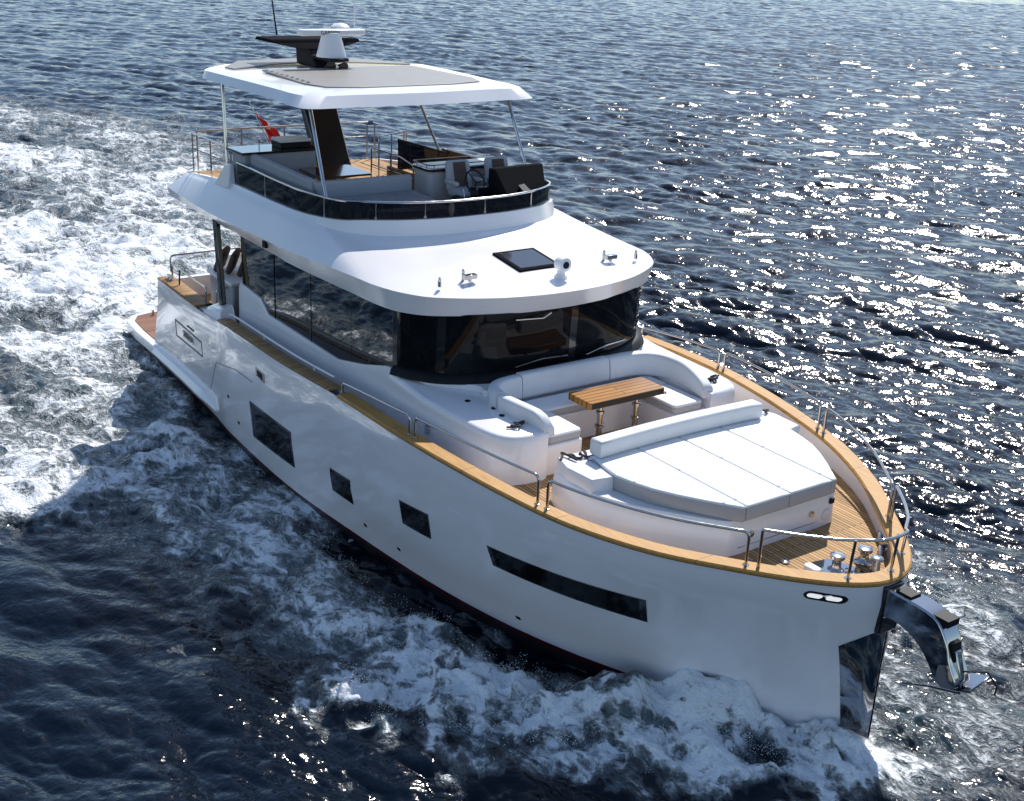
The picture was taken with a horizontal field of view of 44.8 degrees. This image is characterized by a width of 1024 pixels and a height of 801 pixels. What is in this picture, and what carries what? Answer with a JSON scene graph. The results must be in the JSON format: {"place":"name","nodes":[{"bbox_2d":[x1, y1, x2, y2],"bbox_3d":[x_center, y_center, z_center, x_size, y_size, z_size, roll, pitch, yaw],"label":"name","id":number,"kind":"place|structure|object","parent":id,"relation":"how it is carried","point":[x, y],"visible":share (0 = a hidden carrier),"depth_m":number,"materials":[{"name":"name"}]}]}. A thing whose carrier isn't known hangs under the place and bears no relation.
{"place":"outdoors","nodes":[
{"label":"outdoors","id":0,"kind":"place"},
{"bbox_2d":[224,254,241,266],"bbox_3d":[-5.029,-3.025,28.490,3.400,0.840,0.750,-12,25,-33],"label":"cockpit sofa","id":1,"kind":"object","parent":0,"point":[239,261],"depth_m":27.84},
{"bbox_2d":[0,0,1023,800],"bbox_3d":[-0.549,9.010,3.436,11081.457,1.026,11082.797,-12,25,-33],"label":"sea","id":2,"kind":"structure","parent":0,"point":[822,200],"depth_m":29.46,"materials":[{"name":"liquid"}]},
{"bbox_2d":[5,425,1022,790],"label":"bow spray","id":3,"kind":"object","parent":2,"relation":"on","point":[557,675],"visible":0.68,"depth_m":16.84,"materials":[{"name":"white liquid"}]},
{"bbox_2d":[127,0,968,743],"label":"motor yacht","id":4,"kind":"object","parent":2,"relation":"on","point":[351,364],"visible":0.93,"depth_m":19.44,"materials":[{"name":"white plastic"}]},
{"bbox_2d":[207,265,242,322],"bbox_3d":[-5.641,-2.196,26.071,1.050,0.970,1.280,-12,25,-33],"label":"cockpit settee","id":5,"kind":"object","parent":4,"relation":"on","point":[233,280],"visible":0.36,"depth_m":25.49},
{"bbox_2d":[213,246,230,271],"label":"scatter cushion","id":6,"kind":"object","parent":5,"relation":"on","point":[226,251],"visible":0.61,"depth_m":25.84,"materials":[{"name":"brown fabric"}]},
{"bbox_2d":[225,247,240,273],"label":"scatter cushion","id":7,"kind":"object","parent":5,"relation":"on","point":[233,260],"visible":0.94,"depth_m":25.62,"materials":[{"name":"brown fabric"}]},
{"bbox_2d":[237,261,241,276],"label":"scatter cushion","id":8,"kind":"object","parent":5,"relation":"on","point":[239,272],"visible":0.33,"depth_m":25.49,"materials":[{"name":"fabric"}]},
{"bbox_2d":[248,101,279,143],"bbox_3d":[-5.340,-5.930,27.167,0.727,1.221,0.678,8,21,13],"label":"ensign","id":9,"kind":"object","parent":4,"relation":"attached to","point":[272,132],"visible":0.56,"depth_m":27.09,"materials":[{"name":"red fabric"}]},
{"bbox_2d":[226,139,319,182],"bbox_3d":[-4.686,-4.631,24.427,1.640,1.052,0.760,-12,25,-33],"label":"bar counter","id":10,"kind":"object","parent":4,"relation":"on","point":[295,159],"visible":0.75,"depth_m":24.18,"materials":[{"name":"white plastic"}]},
{"bbox_2d":[271,135,310,148],"bbox_3d":[-4.354,-5.096,24.479,0.660,0.168,0.450,-12,25,-33],"label":"grill box","id":11,"kind":"object","parent":10,"relation":"on","point":[292,141],"visible":1,"depth_m":24.34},
{"bbox_2d":[240,236,392,367],"bbox_3d":[-3.540,-1.725,21.998,0.045,1.492,6.100,-12,25,-33],"label":"side window","id":12,"kind":"structure","parent":4,"relation":"in","point":[348,326],"depth_m":21.76,"materials":[{"name":"black glass"}]},
{"bbox_2d":[250,154,411,196],"bbox_3d":[-3.427,-4.055,23.376,2.019,0.839,2.718,-12,25,-33],"label":"lounge sofa","id":13,"kind":"object","parent":4,"relation":"on","point":[355,186],"visible":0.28,"depth_m":22.39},
{"bbox_2d":[299,165,371,179],"bbox_3d":[-3.433,-4.186,24.124,1.100,0.550,1.000,-12,25,-33],"label":"lounge table","id":14,"kind":"object","parent":4,"relation":"on","point":[335,172],"visible":0.63,"depth_m":23.94,"materials":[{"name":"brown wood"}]},
{"bbox_2d":[331,190,435,201],"bbox_3d":[-2.114,-3.217,21.798,1.896,0.520,1.620,-12,25,-33],"label":"sun lounge","id":15,"kind":"object","parent":4,"relation":"on","point":[407,196],"visible":0.13,"depth_m":22.10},
{"bbox_2d":[387,139,447,175],"bbox_3d":[-1.654,-4.741,25.353,0.950,0.859,2.258,-12,25,-33],"label":"stair hatch","id":16,"kind":"object","parent":4,"relation":"on","point":[410,152],"visible":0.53,"depth_m":25.65,"materials":[{"name":"brown glass"}]},
{"bbox_2d":[412,154,497,200],"bbox_3d":[-0.990,-4.095,23.599,1.820,0.970,0.680,-12,25,-33],"label":"wet bar","id":17,"kind":"object","parent":4,"relation":"on","point":[429,178],"visible":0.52,"depth_m":23.05,"materials":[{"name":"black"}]},
{"bbox_2d":[444,159,487,196],"bbox_3d":[-0.861,-3.838,22.817,0.700,1.060,0.709,-12,25,-33],"label":"helm chair","id":18,"kind":"object","parent":4,"relation":"on","point":[455,173],"visible":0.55,"depth_m":22.78,"materials":[{"name":"white leather"}]},
{"bbox_2d":[484,156,507,184],"bbox_3d":[-0.159,-3.986,23.291,0.700,1.060,0.709,-12,25,-33],"label":"helm chair","id":19,"kind":"object","parent":4,"relation":"on","point":[498,161],"visible":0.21,"depth_m":23.24,"materials":[{"name":"white leather"}]},
{"bbox_2d":[452,163,544,199],"bbox_3d":[-0.010,-3.687,22.589,1.826,1.017,1.170,-12,25,-33],"label":"helm console","id":20,"kind":"object","parent":4,"relation":"on","point":[506,180],"visible":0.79,"depth_m":22.48,"materials":[{"name":"black plastic"}]},
{"bbox_2d":[488,374,521,409],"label":"backrest cushion","id":21,"kind":"object","parent":4,"relation":"on","point":[510,385],"visible":0.64,"depth_m":19.20,"materials":[{"name":"leather"}]},
{"bbox_2d":[507,420,524,427],"bbox_3d":[0.106,0.331,18.172,0.183,0.079,0.443,15,24,29],"label":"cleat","id":22,"kind":"object","parent":4,"relation":"on","point":[519,424],"visible":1,"depth_m":18.12,"materials":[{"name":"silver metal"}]},
{"bbox_2d":[497,394,554,437],"bbox_3d":[0.202,0.223,18.381,0.223,0.360,1.037,-15,27,-39],"label":"backrest cushion","id":23,"kind":"object","parent":4,"relation":"on","point":[528,414],"visible":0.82,"depth_m":18.24,"materials":[{"name":"leather"}]},
{"bbox_2d":[544,411,579,443],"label":"seat cushion","id":24,"kind":"object","parent":4,"relation":"on","point":[565,429],"visible":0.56,"depth_m":18.47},
{"bbox_2d":[516,355,609,398],"bbox_3d":[0.829,-0.384,19.985,1.750,0.400,0.224,-12,25,-33],"label":"backrest cushion","id":25,"kind":"object","parent":4,"relation":"on","point":[560,377],"visible":1,"depth_m":19.89,"materials":[{"name":"leather"}]},
{"bbox_2d":[559,450,592,460],"bbox_3d":[0.910,0.761,17.358,0.579,0.079,0.274,-3,22,-14],"label":"strap","id":26,"kind":"object","parent":4,"relation":"on","point":[573,456],"visible":1,"depth_m":17.35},
{"bbox_2d":[523,375,665,414],"bbox_3d":[1.161,-0.030,19.885,3.100,0.150,0.490,-12,25,-33],"label":"seat cushion","id":27,"kind":"object","parent":4,"relation":"on","point":[559,404],"visible":0.27,"depth_m":19.47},
{"bbox_2d":[568,377,666,440],"bbox_3d":[1.632,0.237,19.561,1.520,0.855,0.610,-12,25,-33],"label":"deck table","id":28,"kind":"object","parent":4,"relation":"on","point":[601,397],"visible":0.9,"depth_m":19.38,"materials":[{"name":"brown wood"}]},
{"bbox_2d":[606,351,712,397],"bbox_3d":[2.474,-0.485,20.465,1.884,0.390,0.815,12,23,22],"label":"backrest cushion","id":29,"kind":"object","parent":4,"relation":"on","point":[686,374],"visible":1,"depth_m":20.53,"materials":[{"name":"leather"}]},
{"bbox_2d":[590,448,745,522],"bbox_3d":[2.009,1.183,16.705,0.864,0.235,2.290,-12,25,-33],"label":"sunpad cushion","id":30,"kind":"object","parent":4,"relation":"on","point":[639,474],"visible":0.84,"depth_m":16.55,"materials":[{"name":"white fabric"}]},
{"bbox_2d":[643,384,701,413],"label":"seat cushion","id":31,"kind":"object","parent":4,"relation":"on","point":[674,400],"visible":0.69,"depth_m":19.83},
{"bbox_2d":[590,399,762,458],"bbox_3d":[2.436,0.385,18.161,3.160,0.260,0.300,-12,25,-33],"label":"bolster","id":32,"kind":"object","parent":4,"relation":"on","point":[619,441],"visible":1,"depth_m":18.01,"materials":[{"name":"fabric"}]},
{"bbox_2d":[636,437,789,520],"bbox_3d":[2.699,1.038,17.167,0.798,0.235,2.295,-12,25,-33],"label":"sunpad cushion","id":33,"kind":"object","parent":4,"relation":"on","point":[756,496],"visible":0.78,"depth_m":16.87,"materials":[{"name":"white fabric"}]},
{"bbox_2d":[707,374,718,382],"bbox_3d":[3.271,-0.361,20.350,0.213,0.091,0.493,17,25,33],"label":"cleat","id":34,"kind":"object","parent":4,"relation":"on","point":[715,376],"visible":0.82,"depth_m":20.33,"materials":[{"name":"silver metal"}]},
{"bbox_2d":[678,427,831,507],"bbox_3d":[3.365,0.898,17.616,0.808,0.235,2.295,-12,25,-33],"label":"sunpad cushion","id":35,"kind":"object","parent":4,"relation":"on","point":[799,484],"visible":0.72,"depth_m":17.33,"materials":[{"name":"white fabric"}]},
{"bbox_2d":[720,418,836,493],"bbox_3d":[4.068,0.748,18.093,0.894,0.235,2.290,-12,25,-33],"label":"sunpad cushion","id":36,"kind":"object","parent":4,"relation":"on","point":[785,442],"visible":0.62,"depth_m":18.09,"materials":[{"name":"white fabric"}]},
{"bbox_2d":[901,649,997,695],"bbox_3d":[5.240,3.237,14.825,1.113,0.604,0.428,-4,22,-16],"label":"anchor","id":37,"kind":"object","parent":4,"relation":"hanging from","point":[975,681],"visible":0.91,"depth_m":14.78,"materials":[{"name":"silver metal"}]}
]}

